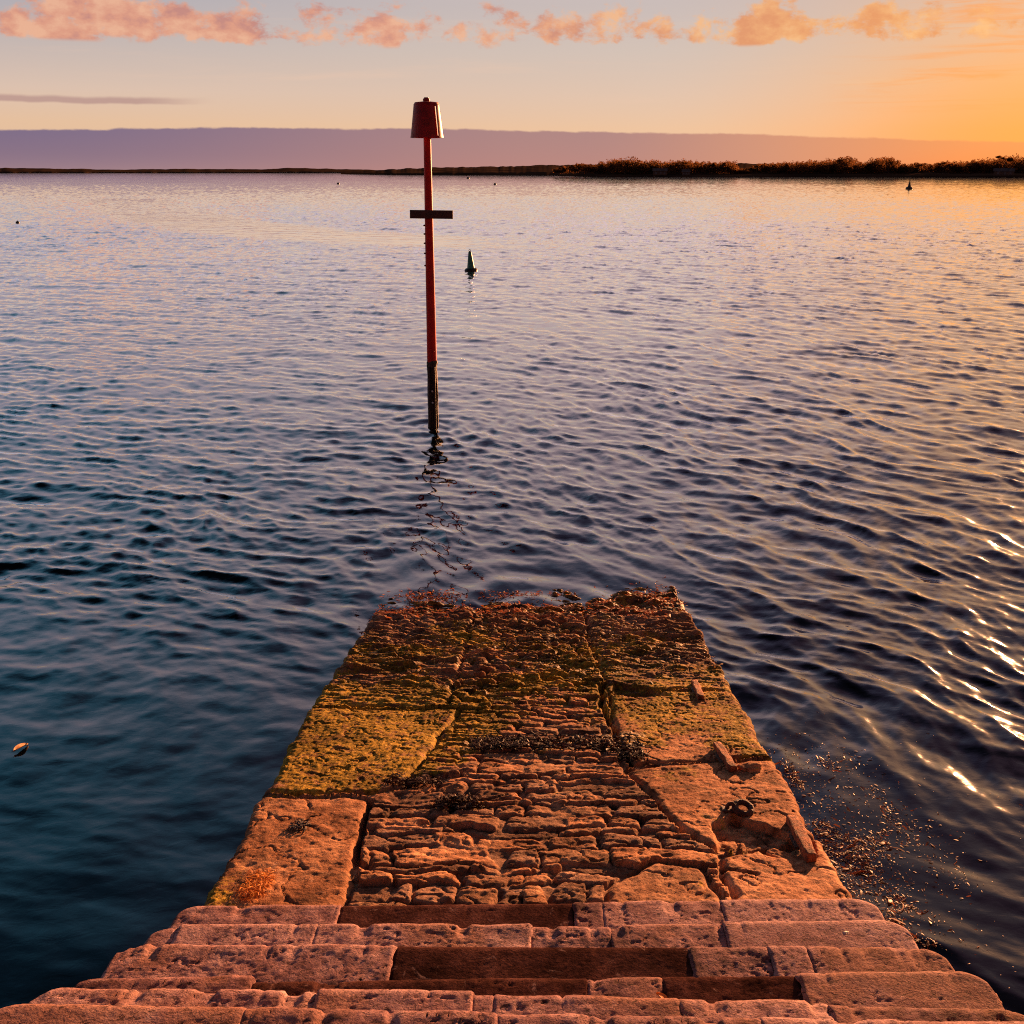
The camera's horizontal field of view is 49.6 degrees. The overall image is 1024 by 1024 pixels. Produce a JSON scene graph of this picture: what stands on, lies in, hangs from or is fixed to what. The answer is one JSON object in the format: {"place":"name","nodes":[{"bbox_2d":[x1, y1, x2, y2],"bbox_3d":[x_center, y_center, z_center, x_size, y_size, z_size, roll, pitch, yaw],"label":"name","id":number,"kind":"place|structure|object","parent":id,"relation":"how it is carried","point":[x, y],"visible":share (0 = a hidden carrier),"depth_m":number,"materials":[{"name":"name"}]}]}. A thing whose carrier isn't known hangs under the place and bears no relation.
{"place":"outdoors","nodes":[
{"label":"outdoors","id":0,"kind":"place"},
{"bbox_2d":[0,168,376,172],"bbox_3d":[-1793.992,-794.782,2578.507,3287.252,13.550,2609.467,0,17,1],"label":"dunes","id":1,"kind":"structure","parent":0,"point":[50,170],"depth_m":2753.30,"materials":[{"name":"sand"}]},
{"bbox_2d":[0,173,1023,1014],"bbox_3d":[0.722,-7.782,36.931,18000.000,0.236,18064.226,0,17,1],"label":"water","id":2,"kind":"structure","parent":0,"point":[770,429],"depth_m":12.84,"materials":[{"name":"blue liquid"}]},
{"bbox_2d":[12,743,27,751],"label":"floating leaf","id":3,"kind":"object","parent":2,"relation":"on","point":[18,746],"visible":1,"depth_m":6.80,"materials":[{"name":"orange plant"}]},
{"bbox_2d":[465,249,476,270],"bbox_3d":[-1.479,-8.877,39.558,0.462,0.970,0.462,-3,20,2],"label":"conical buoy","id":4,"kind":"object","parent":2,"relation":"on","point":[470,265],"visible":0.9,"depth_m":39.46,"materials":[{"name":"green paint"}]},
{"bbox_2d":[774,757,956,948],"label":"weed strands","id":5,"kind":"object","parent":2,"relation":"on","point":[854,842],"visible":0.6,"depth_m":5.83},
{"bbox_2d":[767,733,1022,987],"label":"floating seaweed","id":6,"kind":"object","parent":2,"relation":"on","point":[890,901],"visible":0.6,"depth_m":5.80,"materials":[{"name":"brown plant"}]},
{"bbox_2d":[0,0,1023,169],"label":"sky","id":7,"kind":"structure","parent":0,"point":[85,84],"materials":[{"name":"orange"}]},
{"bbox_2d":[341,163,782,175],"bbox_3d":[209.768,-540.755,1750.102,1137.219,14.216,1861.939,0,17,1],"label":"hill","id":8,"kind":"structure","parent":0,"point":[539,170],"depth_m":1162.23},
{"bbox_2d":[682,168,690,174],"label":"house","id":9,"kind":"structure","parent":0,"point":[685,171],"depth_m":707.66,"materials":[{"name":"stone"}]},
{"bbox_2d":[559,170,1023,177],"bbox_3d":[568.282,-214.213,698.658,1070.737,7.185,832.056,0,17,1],"label":"wooded shore","id":10,"kind":"structure","parent":0,"point":[926,174],"depth_m":698.81,"materials":[{"name":"brown plant"}]},
{"bbox_2d":[579,164,593,168],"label":"pine tree","id":11,"kind":"object","parent":10,"relation":"on","point":[588,166],"visible":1,"depth_m":725.41,"materials":[{"name":"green plant"}]},
{"bbox_2d":[617,160,634,174],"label":"broadleaf tree","id":12,"kind":"object","parent":10,"relation":"on","point":[620,166],"visible":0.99,"depth_m":724.56,"materials":[{"name":"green plant"}]},
{"bbox_2d":[652,167,667,174],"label":"house","id":13,"kind":"structure","parent":10,"relation":"on","point":[660,171],"depth_m":710.72,"materials":[{"name":"stone"}]},
{"bbox_2d":[671,160,686,174],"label":"broadleaf tree","id":14,"kind":"object","parent":10,"relation":"on","point":[678,163],"visible":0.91,"depth_m":719.68,"materials":[{"name":"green plant"}]},
{"bbox_2d":[708,163,716,174],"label":"broadleaf tree","id":15,"kind":"object","parent":10,"relation":"on","point":[712,166],"visible":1,"depth_m":716.77,"materials":[{"name":"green plant"}]},
{"bbox_2d":[719,162,729,170],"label":"broadleaf tree","id":16,"kind":"object","parent":10,"relation":"on","point":[723,165],"visible":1,"depth_m":715.13,"materials":[{"name":"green plant"}]},
{"bbox_2d":[552,153,1023,173],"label":"woodland","id":17,"kind":"object","parent":10,"relation":"on","point":[867,167],"visible":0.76,"depth_m":723.35,"materials":[{"name":"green plant"}]},
{"bbox_2d":[835,157,852,173],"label":"broadleaf tree","id":18,"kind":"object","parent":10,"relation":"on","point":[841,167],"visible":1,"depth_m":698.99,"materials":[{"name":"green plant"}]},
{"bbox_2d":[876,157,900,173],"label":"broadleaf tree","id":19,"kind":"object","parent":10,"relation":"on","point":[881,163],"visible":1,"depth_m":689.99,"materials":[{"name":"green plant"}]},
{"bbox_2d":[913,163,927,173],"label":"pine tree","id":20,"kind":"object","parent":10,"relation":"on","point":[918,165],"visible":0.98,"depth_m":684.11,"materials":[{"name":"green plant"}]},
{"bbox_2d":[935,162,951,173],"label":"pine tree","id":21,"kind":"object","parent":10,"relation":"on","point":[943,163],"visible":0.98,"depth_m":680.70,"materials":[{"name":"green plant"}]},
{"bbox_2d":[993,167,1014,175],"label":"house","id":22,"kind":"structure","parent":10,"relation":"on","point":[1004,171],"depth_m":644.86,"materials":[{"name":"stone"}]},
{"bbox_2d":[995,156,1013,167],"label":"pine tree","id":23,"kind":"object","parent":10,"relation":"on","point":[1010,159],"visible":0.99,"depth_m":667.54,"materials":[{"name":"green plant"}]},
{"bbox_3d":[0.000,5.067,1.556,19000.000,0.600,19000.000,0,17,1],"label":"seabed","id":24,"kind":"structure","parent":0,"visible":0},
{"bbox_2d":[410,97,452,427],"bbox_3d":[-1.053,-2.282,15.098,0.566,6.315,0.430,0,17,1],"label":"channel marker","id":25,"kind":"object","parent":24,"relation":"on","point":[425,122],"visible":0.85,"depth_m":14.54,"materials":[{"name":"red paint"}]},
{"bbox_2d":[0,899,1023,1023],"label":"stone steps","id":26,"kind":"structure","parent":24,"relation":"on","point":[770,961],"depth_m":3.21,"materials":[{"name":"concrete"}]},
{"bbox_2d":[656,992,666,997],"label":"fallen leaf","id":27,"kind":"object","parent":26,"relation":"on","point":[661,995],"visible":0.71,"depth_m":2.92,"materials":[{"name":"orange plant"}]},
{"bbox_2d":[204,586,851,908],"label":"slipway","id":28,"kind":"structure","parent":24,"relation":"on","point":[547,825],"depth_m":5.35,"materials":[{"name":"stone"}]},
{"bbox_2d":[233,867,278,903],"bbox_3d":[-0.988,1.438,4.295,0.161,0.071,0.286,0,17,1],"label":"dried seaweed","id":29,"kind":"object","parent":28,"relation":"on","point":[259,881],"visible":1,"depth_m":4.27,"materials":[{"name":"brown plant"}]},
{"bbox_2d":[287,818,310,834],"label":"seaweed clump","id":30,"kind":"object","parent":28,"relation":"on","point":[300,824],"visible":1,"depth_m":4.79,"materials":[{"name":"black plant"}]},
{"bbox_2d":[383,772,446,788],"bbox_3d":[-0.464,1.294,5.325,0.311,0.070,0.144,0,17,1],"label":"seaweed clump","id":31,"kind":"object","parent":28,"relation":"on","point":[407,782],"visible":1,"depth_m":5.31,"materials":[{"name":"brown plant"}]},
{"bbox_2d":[432,791,486,813],"bbox_3d":[-0.243,1.334,5.071,0.266,0.080,0.182,0,17,1],"label":"seaweed clump","id":32,"kind":"object","parent":28,"relation":"on","point":[457,796],"visible":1,"depth_m":5.06,"materials":[{"name":"brown plant"}]},
{"bbox_2d":[369,577,687,622],"bbox_3d":[0.159,0.695,9.098,2.538,0.172,1.373,0,17,1],"label":"red seaweed","id":33,"kind":"object","parent":28,"relation":"on","point":[645,611],"visible":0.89,"depth_m":8.95,"materials":[{"name":"red plant"}]},
{"bbox_2d":[347,603,715,683],"bbox_3d":[0.146,0.913,7.961,2.491,0.366,2.156,0,17,1],"label":"dark seaweed","id":34,"kind":"object","parent":28,"relation":"on","point":[673,658],"visible":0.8,"depth_m":7.81,"materials":[{"name":"plant"}]},
{"bbox_2d":[334,600,728,690],"bbox_3d":[0.144,0.909,8.015,2.527,0.403,2.596,0,17,1],"label":"olive seaweed","id":35,"kind":"object","parent":28,"relation":"on","point":[410,649],"visible":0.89,"depth_m":7.83,"materials":[{"name":"green plant"}]},
{"bbox_2d":[468,731,643,754],"bbox_3d":[0.227,1.238,5.838,0.936,0.135,0.256,0,17,1],"label":"seaweed clump","id":36,"kind":"object","parent":28,"relation":"on","point":[509,742],"visible":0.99,"depth_m":5.82,"materials":[{"name":"black plant"}]},
{"bbox_2d":[610,743,652,766],"bbox_3d":[0.615,1.257,5.706,0.218,0.107,0.248,0,17,1],"label":"seaweed clump","id":37,"kind":"object","parent":28,"relation":"on","point":[636,752],"visible":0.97,"depth_m":5.68,"materials":[{"name":"black plant"}]},
{"bbox_2d":[691,679,703,699],"bbox_3d":[1.123,1.077,6.730,0.060,0.078,0.326,0,17,1],"label":"iron bar","id":38,"kind":"object","parent":28,"relation":"on","point":[697,689],"visible":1,"depth_m":6.70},
{"bbox_2d":[713,742,737,771],"bbox_3d":[1.076,1.239,5.625,0.056,0.076,0.337,-1,17,-4],"label":"iron bar","id":39,"kind":"object","parent":28,"relation":"on","point":[722,755],"visible":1,"depth_m":5.60,"materials":[{"name":"brown metal"}]},
{"bbox_2d":[721,799,754,816],"bbox_3d":[1.020,1.336,4.997,0.147,0.055,0.103,0,17,1],"label":"mooring ring","id":40,"kind":"object","parent":28,"relation":"on","point":[731,807],"visible":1,"depth_m":4.99,"materials":[{"name":"black metal"}]},
{"bbox_2d":[737,761,761,773],"bbox_3d":[1.184,1.265,5.493,0.126,0.051,0.098,-7,10,-21],"label":"loose stone","id":41,"kind":"object","parent":28,"relation":"on","point":[751,767],"visible":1,"depth_m":5.47,"materials":[{"name":"brown stone"}]},
{"bbox_2d":[766,848,798,860],"bbox_3d":[1.128,1.443,4.593,0.191,0.057,0.081,16,15,42],"label":"loose stone","id":42,"kind":"object","parent":28,"relation":"on","point":[775,853],"visible":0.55,"depth_m":4.60,"materials":[{"name":"brown stone"}]},
{"bbox_2d":[786,815,816,862],"bbox_3d":[1.223,1.383,4.705,0.066,0.091,0.377,0,17,1],"label":"iron bar","id":43,"kind":"object","parent":28,"relation":"on","point":[800,839],"visible":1,"depth_m":4.67,"materials":[{"name":"brown metal"}]}
]}

